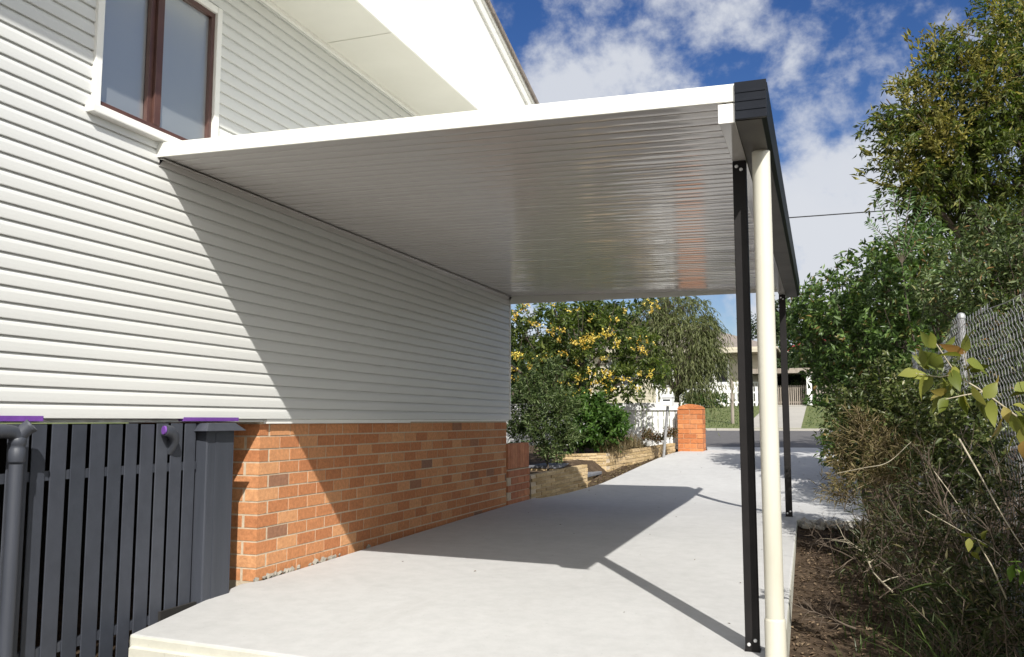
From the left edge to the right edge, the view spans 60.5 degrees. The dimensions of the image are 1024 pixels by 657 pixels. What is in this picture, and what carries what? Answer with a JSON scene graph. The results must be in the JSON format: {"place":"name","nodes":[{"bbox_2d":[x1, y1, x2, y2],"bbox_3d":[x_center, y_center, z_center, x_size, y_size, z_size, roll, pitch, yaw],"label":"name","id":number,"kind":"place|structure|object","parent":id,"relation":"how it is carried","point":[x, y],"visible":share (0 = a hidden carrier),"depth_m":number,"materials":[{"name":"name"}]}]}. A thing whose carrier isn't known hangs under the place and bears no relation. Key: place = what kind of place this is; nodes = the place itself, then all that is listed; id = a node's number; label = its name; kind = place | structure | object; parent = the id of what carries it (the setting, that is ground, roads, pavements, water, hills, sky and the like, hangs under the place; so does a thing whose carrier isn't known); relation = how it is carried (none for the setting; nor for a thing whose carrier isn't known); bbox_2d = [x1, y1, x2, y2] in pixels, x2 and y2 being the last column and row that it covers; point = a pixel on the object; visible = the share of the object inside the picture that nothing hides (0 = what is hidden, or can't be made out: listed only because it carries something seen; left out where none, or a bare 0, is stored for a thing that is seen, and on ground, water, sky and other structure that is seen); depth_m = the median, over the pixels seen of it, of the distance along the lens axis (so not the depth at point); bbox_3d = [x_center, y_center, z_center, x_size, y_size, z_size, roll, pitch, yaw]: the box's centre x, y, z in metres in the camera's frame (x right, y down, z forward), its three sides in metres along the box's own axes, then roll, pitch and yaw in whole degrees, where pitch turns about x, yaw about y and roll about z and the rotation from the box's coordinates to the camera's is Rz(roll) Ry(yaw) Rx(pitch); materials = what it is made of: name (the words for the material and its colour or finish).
{"place":"outdoors","nodes":[
{"label":"outdoors","id":0,"kind":"place"},
{"bbox_2d":[130,447,867,656],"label":"driveway","id":1,"kind":"structure","parent":0,"point":[611,568],"depth_m":5.66,"materials":[{"name":"concrete"}]},
{"bbox_2d":[128,646,211,656],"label":"slab edge","id":2,"kind":"object","parent":1,"relation":"attached to","point":[136,651],"visible":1,"depth_m":4.29,"materials":[{"name":"concrete"}]},
{"bbox_2d":[253,544,370,581],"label":"mortar droppings","id":3,"kind":"object","parent":1,"relation":"on","point":[290,569],"visible":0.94,"depth_m":6.09,"materials":[{"name":"grey concrete"}]},
{"bbox_2d":[156,79,799,656],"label":"carport","id":4,"kind":"object","parent":1,"relation":"on","point":[664,193],"visible":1,"depth_m":5.15,"materials":[{"name":"metal"}]},
{"bbox_2d":[0,404,1023,428],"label":"verge","id":5,"kind":"structure","parent":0,"point":[805,418],"depth_m":29.17,"materials":[{"name":"green plant"}]},
{"bbox_2d":[681,392,701,404],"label":"verge shrub","id":6,"kind":"object","parent":5,"relation":"on","point":[692,398],"visible":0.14,"depth_m":34.91,"materials":[{"name":"green plant"}]},
{"bbox_2d":[656,387,757,405],"bbox_3d":[7.938,2.819,35.937,4.100,0.830,0.060,-2,-6,19],"label":"picket fence","id":7,"kind":"object","parent":5,"relation":"on","point":[755,392],"visible":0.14,"depth_m":35.61,"materials":[{"name":"white wood"}]},
{"bbox_2d":[695,390,730,407],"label":"verge shrub","id":8,"kind":"object","parent":5,"relation":"on","point":[724,398],"visible":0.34,"depth_m":34.09,"materials":[{"name":"green plant"}]},
{"bbox_2d":[717,375,733,423],"bbox_3d":[6.401,2.199,26.282,0.480,1.652,0.100,-2,-6,19],"label":"street post","id":9,"kind":"object","parent":5,"relation":"on","point":[732,403],"visible":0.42,"depth_m":26.20,"materials":[{"name":"wood"}]},
{"bbox_2d":[752,368,813,404],"bbox_3d":[11.646,2.648,37.998,2.850,1.600,4.450,-2,-6,19],"label":"flat roofed shelter","id":10,"kind":"object","parent":5,"relation":"on","point":[804,385],"visible":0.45,"depth_m":36.23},
{"bbox_2d":[802,392,838,405],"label":"verge shrub","id":11,"kind":"object","parent":5,"relation":"on","point":[814,402],"visible":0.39,"depth_m":34.31,"materials":[{"name":"green plant"}]},
{"bbox_2d":[17,398,1023,656],"bbox_3d":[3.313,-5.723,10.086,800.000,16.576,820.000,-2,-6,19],"label":"ground","id":12,"kind":"structure","parent":0,"point":[829,650],"depth_m":6.09,"materials":[{"name":"soil"}]},
{"bbox_2d":[0,423,245,656],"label":"paling screen","id":13,"kind":"object","parent":12,"relation":"on","point":[206,465],"visible":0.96,"depth_m":4.60,"materials":[{"name":"grey paint"}]},
{"bbox_2d":[0,419,36,656],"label":"waste pipe","id":14,"kind":"object","parent":13,"relation":"attached to","point":[18,436],"visible":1,"depth_m":3.90,"materials":[{"name":"grey paint"}]},
{"bbox_2d":[160,425,178,454],"bbox_3d":[-1.923,0.626,4.942,0.089,0.170,0.163,1,-6,-9],"label":"vent elbow","id":15,"kind":"object","parent":13,"relation":"attached to","point":[170,432],"visible":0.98,"depth_m":4.93,"materials":[{"name":"grey plastic"}]},
{"bbox_2d":[0,0,538,607],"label":"weatherboard house","id":16,"kind":"structure","parent":12,"relation":"on","point":[360,394],"depth_m":5.85,"materials":[{"name":"paint"}]},
{"bbox_2d":[84,0,222,142],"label":"window","id":17,"kind":"structure","parent":16,"relation":"in","point":[156,67],"depth_m":5.00,"materials":[{"name":"brown metal"}]},
{"bbox_2d":[506,442,529,505],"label":"plank wall","id":18,"kind":"structure","parent":12,"relation":"on","point":[517,477],"depth_m":10.68,"materials":[{"name":"brown wood"}]},
{"bbox_2d":[506,350,590,470],"bbox_3d":[0.401,1.273,12.831,1.541,1.992,1.188,-2,-6,19],"label":"sage shrub","id":19,"kind":"object","parent":12,"relation":"on","point":[529,425],"visible":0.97,"depth_m":12.70,"materials":[{"name":"green plant"}]},
{"bbox_2d":[511,329,602,403],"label":"street tree","id":20,"kind":"object","parent":12,"relation":"on","point":[521,369],"visible":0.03,"depth_m":45.69,"materials":[{"name":"green plant"}]},
{"bbox_2d":[529,465,587,498],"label":"garden wall","id":21,"kind":"structure","parent":12,"relation":"on","point":[557,482],"depth_m":11.75,"materials":[{"name":"beige stone"}]},
{"bbox_2d":[529,463,601,482],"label":"gravel","id":22,"kind":"structure","parent":12,"relation":"on","point":[554,466],"depth_m":12.82,"materials":[{"name":"grey gravel"}]},
{"bbox_2d":[506,403,678,446],"bbox_3d":[1.274,1.818,16.642,3.750,0.802,0.105,-2,-6,19],"label":"picket fence","id":23,"kind":"object","parent":12,"relation":"on","point":[641,417],"visible":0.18,"depth_m":16.20,"materials":[{"name":"white wood"}]},
{"bbox_2d":[511,299,676,447],"bbox_3d":[0.831,0.774,15.822,4.257,3.113,2.074,-2,-6,19],"label":"flowering tree","id":24,"kind":"object","parent":12,"relation":"on","point":[623,366],"visible":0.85,"depth_m":15.40,"materials":[{"name":"green plant"}]},
{"bbox_2d":[558,387,634,453],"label":"broadleaf shrub","id":25,"kind":"object","parent":12,"relation":"on","point":[601,416],"visible":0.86,"depth_m":14.10,"materials":[{"name":"green plant"}]},
{"bbox_2d":[517,298,697,370],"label":"street tree","id":26,"kind":"object","parent":12,"relation":"on","point":[620,304],"visible":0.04,"depth_m":53.93,"materials":[{"name":"green plant"}]},
{"bbox_2d":[550,443,675,471],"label":"garden wall","id":27,"kind":"structure","parent":12,"relation":"on","point":[608,462],"depth_m":14.20,"materials":[{"name":"beige stone"}]},
{"bbox_2d":[585,457,656,487],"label":"leaf litter","id":28,"kind":"object","parent":12,"relation":"on","point":[618,471],"visible":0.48,"depth_m":13.65,"materials":[{"name":"plant"}]},
{"bbox_2d":[594,432,652,452],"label":"mound grass","id":29,"kind":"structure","parent":12,"relation":"on","point":[629,443],"depth_m":14.12,"materials":[{"name":"plant"}]},
{"bbox_2d":[640,425,678,457],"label":"edging plant","id":30,"kind":"object","parent":12,"relation":"on","point":[656,437],"visible":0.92,"depth_m":14.89,"materials":[{"name":"brown plant"}]},
{"bbox_2d":[661,394,674,457],"bbox_3d":[2.592,1.727,14.676,0.228,1.247,0.275,-2,-6,19],"label":"letterbox","id":31,"kind":"object","parent":12,"relation":"on","point":[667,400],"visible":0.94,"depth_m":14.66,"materials":[{"name":"metal"}]},
{"bbox_2d":[507,428,828,430],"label":"kerb","id":32,"kind":"structure","parent":12,"relation":"on","point":[755,429],"depth_m":24.01,"materials":[{"name":"concrete"}]},
{"bbox_2d":[601,296,738,448],"bbox_3d":[3.177,0.805,17.340,2.731,3.476,1.939,-2,-6,19],"label":"weeping tree","id":33,"kind":"object","parent":12,"relation":"on","point":[701,351],"visible":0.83,"depth_m":17.06,"materials":[{"name":"green plant"}]},
{"bbox_2d":[575,326,780,404],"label":"cream house","id":34,"kind":"structure","parent":12,"relation":"on","point":[733,352],"depth_m":39.16,"materials":[{"name":"grey tile"}]},
{"bbox_2d":[606,360,637,386],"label":"window","id":35,"kind":"structure","parent":34,"relation":"in","point":[608,360],"depth_m":40.51,"materials":[{"name":"grey glass"}]},
{"bbox_2d":[703,357,729,385],"bbox_3d":[9.090,1.917,39.177,1.160,1.260,0.047,-2,-6,19],"label":"window","id":36,"kind":"structure","parent":34,"relation":"in","point":[723,380],"depth_m":39.07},
{"bbox_2d":[677,404,705,451],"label":"brick pillar","id":37,"kind":"structure","parent":12,"relation":"on","point":[691,428],"depth_m":15.74,"materials":[{"name":"orange brick"}]},
{"bbox_2d":[736,295,800,343],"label":"street tree","id":38,"kind":"object","parent":12,"relation":"on","point":[754,327],"visible":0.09,"depth_m":59.28,"materials":[{"name":"green plant"}]},
{"bbox_2d":[776,337,797,364],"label":"street tree","id":39,"kind":"object","parent":12,"relation":"on","point":[779,347],"visible":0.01,"depth_m":48.08,"materials":[{"name":"green plant"}]},
{"bbox_2d":[777,350,825,400],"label":"street tree","id":40,"kind":"object","parent":12,"relation":"on","point":[796,364],"depth_m":42.40,"materials":[{"name":"green plant"}]},
{"bbox_2d":[793,595,855,629],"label":"dead branch","id":41,"kind":"object","parent":12,"relation":"on","point":[827,616],"visible":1,"depth_m":4.46,"materials":[{"name":"brown wood"}]},
{"bbox_2d":[798,517,865,529],"bbox_3d":[3.137,1.922,8.604,0.638,0.149,0.292,-2,-6,19],"label":"concrete rubble","id":42,"kind":"object","parent":12,"relation":"on","point":[819,524],"visible":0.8,"depth_m":8.55,"materials":[{"name":"grey concrete"}]},
{"bbox_2d":[809,401,955,551],"bbox_3d":[2.977,1.271,7.068,0.971,1.455,1.512,1,-6,-7],"label":"dry bush","id":43,"kind":"object","parent":12,"relation":"on","point":[872,450],"visible":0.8,"depth_m":7.15,"materials":[{"name":"green plant"}]},
{"bbox_2d":[775,216,994,492],"bbox_3d":[4.659,0.496,11.386,2.027,3.756,3.315,4,-7,-34],"label":"glossy shrub","id":44,"kind":"object","parent":12,"relation":"on","point":[844,353],"visible":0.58,"depth_m":11.13,"materials":[{"name":"green plant"}]},
{"bbox_2d":[789,203,986,217],"bbox_3d":[6.627,-2.818,19.269,90.001,0.732,0.025,-2,-6,19],"label":"power line","id":45,"kind":"object","parent":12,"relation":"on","point":[839,214],"visible":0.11,"depth_m":19.07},
{"bbox_2d":[776,283,1014,404],"bbox_3d":[15.623,1.303,37.429,10.208,6.487,7.151,-2,-6,19],"label":"street tree","id":46,"kind":"object","parent":12,"relation":"on","point":[795,381],"visible":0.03,"depth_m":36.86,"materials":[{"name":"green plant"}]},
{"bbox_2d":[865,187,940,370],"bbox_3d":[4.653,0.195,10.364,0.849,3.727,0.453,-2,-6,19],"label":"feathery sapling","id":47,"kind":"object","parent":12,"relation":"on","point":[901,259],"visible":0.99,"depth_m":10.38,"materials":[{"name":"green plant"}]},
{"bbox_2d":[829,497,979,585],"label":"dry grass","id":48,"kind":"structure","parent":12,"relation":"on","point":[885,552],"depth_m":6.96,"materials":[{"name":"plant"}]},
{"bbox_2d":[789,525,1023,656],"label":"leaf litter","id":49,"kind":"object","parent":12,"relation":"on","point":[833,603],"visible":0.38,"depth_m":5.96,"materials":[{"name":"brown soil"}]},
{"bbox_2d":[799,556,1023,656],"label":"long weeds","id":50,"kind":"object","parent":12,"relation":"on","point":[954,635],"visible":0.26,"depth_m":4.77,"materials":[{"name":"plant"}]},
{"bbox_2d":[934,614,953,656],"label":"grass blade","id":51,"kind":"object","parent":50,"relation":"on","point":[946,628],"depth_m":3.89,"materials":[{"name":"green plant"}]},
{"bbox_2d":[811,345,1023,545],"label":"scrambling bush","id":52,"kind":"object","parent":12,"relation":"on","point":[946,424],"visible":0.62,"depth_m":6.61,"materials":[{"name":"green plant"}]},
{"bbox_2d":[826,516,1023,656],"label":"weed grass","id":53,"kind":"structure","parent":12,"relation":"on","point":[882,608],"depth_m":5.57,"materials":[{"name":"green plant"}]},
{"bbox_2d":[827,269,1023,398],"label":"street tree","id":54,"kind":"object","parent":12,"relation":"on","point":[836,299],"depth_m":37.41,"materials":[{"name":"green plant"}]},
{"bbox_2d":[834,430,1023,656],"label":"weedy bush","id":55,"kind":"object","parent":12,"relation":"on","point":[1000,602],"visible":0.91,"depth_m":4.67,"materials":[{"name":"green plant"}]},
{"bbox_2d":[804,514,873,585],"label":"dead branch","id":56,"kind":"object","parent":55,"relation":"in","point":[821,541],"visible":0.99,"depth_m":5.22,"materials":[{"name":"brown wood"}]},
{"bbox_2d":[819,521,872,570],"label":"dead branch","id":57,"kind":"object","parent":55,"relation":"in","point":[846,541],"visible":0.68,"depth_m":5.95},
{"bbox_2d":[855,506,886,588],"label":"dead branch","id":58,"kind":"object","parent":55,"relation":"in","point":[869,539],"visible":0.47,"depth_m":5.53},
{"bbox_2d":[823,520,921,591],"bbox_3d":[2.272,1.383,5.438,0.382,0.342,0.704,2,-6,-14],"label":"dead branch","id":59,"kind":"object","parent":55,"relation":"in","point":[881,581],"visible":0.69,"depth_m":5.30,"materials":[{"name":"wood"}]},
{"bbox_2d":[837,442,910,473],"bbox_3d":[2.475,0.886,6.007,0.484,0.225,0.117,-2,-6,19],"label":"cane","id":60,"kind":"object","parent":55,"relation":"in","point":[871,466],"visible":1,"depth_m":5.98,"materials":[{"name":"brown plant"}]},
{"bbox_2d":[855,474,961,554],"bbox_3d":[2.312,1.082,5.202,0.224,0.438,0.654,5,-8,-40],"label":"dead branch","id":61,"kind":"object","parent":55,"relation":"in","point":[878,517],"visible":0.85,"depth_m":5.16,"materials":[{"name":"brown wood"}]},
{"bbox_2d":[879,551,954,598],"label":"dead branch","id":62,"kind":"object","parent":55,"relation":"in","point":[899,585],"visible":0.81,"depth_m":4.74,"materials":[{"name":"brown wood"}]},
{"bbox_2d":[905,419,961,535],"bbox_3d":[2.234,0.815,4.837,0.412,0.644,0.249,4,-7,-36],"label":"dead branch","id":63,"kind":"object","parent":55,"relation":"in","point":[949,517],"visible":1,"depth_m":4.82,"materials":[{"name":"brown wood"}]},
{"bbox_2d":[902,583,975,605],"bbox_3d":[2.019,1.254,4.164,0.316,0.096,0.010,-2,-6,19],"label":"grass blade","id":64,"kind":"object","parent":55,"relation":"in","point":[927,584],"depth_m":4.18,"materials":[{"name":"plant"}]},
{"bbox_2d":[918,450,972,535],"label":"dead branch","id":65,"kind":"object","parent":55,"relation":"in","point":[947,487],"visible":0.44,"depth_m":5.64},
{"bbox_2d":[917,427,1001,589],"bbox_3d":[2.591,0.966,4.934,0.481,0.874,0.621,1,-6,-11],"label":"dead branch","id":66,"kind":"object","parent":55,"relation":"in","point":[947,510],"visible":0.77,"depth_m":5.02,"materials":[{"name":"brown wood"}]},
{"bbox_2d":[929,481,1006,573],"bbox_3d":[2.513,1.078,4.787,0.468,0.541,0.270,-5,-8,42],"label":"dead branch","id":67,"kind":"object","parent":55,"relation":"in","point":[960,515],"visible":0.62,"depth_m":4.85,"materials":[{"name":"brown wood"}]},
{"bbox_2d":[934,471,1001,570],"bbox_3d":[2.429,1.013,4.687,0.014,0.464,0.643,0,-6,-1],"label":"cane","id":68,"kind":"object","parent":55,"relation":"in","point":[960,509],"visible":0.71,"depth_m":4.81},
{"bbox_2d":[925,510,1017,574],"bbox_3d":[2.361,1.110,4.533,0.028,0.286,0.624,2,-6,-16],"label":"cane","id":69,"kind":"object","parent":55,"relation":"in","point":[963,532],"visible":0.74,"depth_m":4.62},
{"bbox_2d":[960,530,1006,599],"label":"leafy shoot","id":70,"kind":"object","parent":55,"relation":"in","point":[969,542],"visible":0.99,"depth_m":3.96,"materials":[{"name":"plant"}]},
{"bbox_2d":[958,440,1023,590],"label":"dead branch","id":71,"kind":"object","parent":55,"relation":"in","point":[1007,504],"visible":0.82,"depth_m":4.51,"materials":[{"name":"brown wood"}]},
{"bbox_2d":[958,438,1023,549],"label":"cane","id":72,"kind":"object","parent":55,"relation":"in","point":[963,446],"visible":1,"depth_m":4.53,"materials":[{"name":"beige plant"}]},
{"bbox_2d":[849,0,1023,317],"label":"feathery tree","id":73,"kind":"object","parent":12,"relation":"on","point":[951,184],"visible":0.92,"depth_m":11.87,"materials":[{"name":"green plant"}]},
{"bbox_2d":[858,478,1023,656],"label":"dry stems","id":74,"kind":"object","parent":12,"relation":"on","point":[967,636],"visible":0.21,"depth_m":5.01,"materials":[{"name":"plant"}]},
{"bbox_2d":[908,185,1023,493],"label":"olive shrub","id":75,"kind":"object","parent":12,"relation":"on","point":[985,274],"visible":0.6,"depth_m":8.10,"materials":[{"name":"green plant"}]},
{"bbox_2d":[911,292,1023,622],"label":"chain wire fence","id":76,"kind":"object","parent":12,"relation":"on","point":[961,325],"visible":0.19,"depth_m":5.39,"materials":[{"name":"grey metal"}]},
{"bbox_2d":[898,328,1023,458],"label":"vine sprig","id":77,"kind":"object","parent":76,"relation":"attached to","point":[946,389],"visible":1,"depth_m":4.01,"materials":[{"name":"plant"}]},
{"bbox_2d":[994,560,1023,585],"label":"leafy shoot","id":78,"kind":"object","parent":12,"relation":"on","point":[1011,570],"visible":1,"depth_m":3.54,"materials":[{"name":"plant"}]},
{"bbox_2d":[490,0,1023,388],"label":"sky","id":79,"kind":"structure","parent":0,"point":[823,63],"materials":[{"name":"blue"}]},
{"bbox_2d":[507,430,1017,448],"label":"road","id":80,"kind":"structure","parent":0,"point":[802,439],"depth_m":19.96,"materials":[{"name":"grey asphalt"}]},
{"bbox_2d":[754,405,806,427],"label":"driveway","id":81,"kind":"structure","parent":0,"point":[796,414],"depth_m":28.18,"materials":[{"name":"concrete"}]}
]}

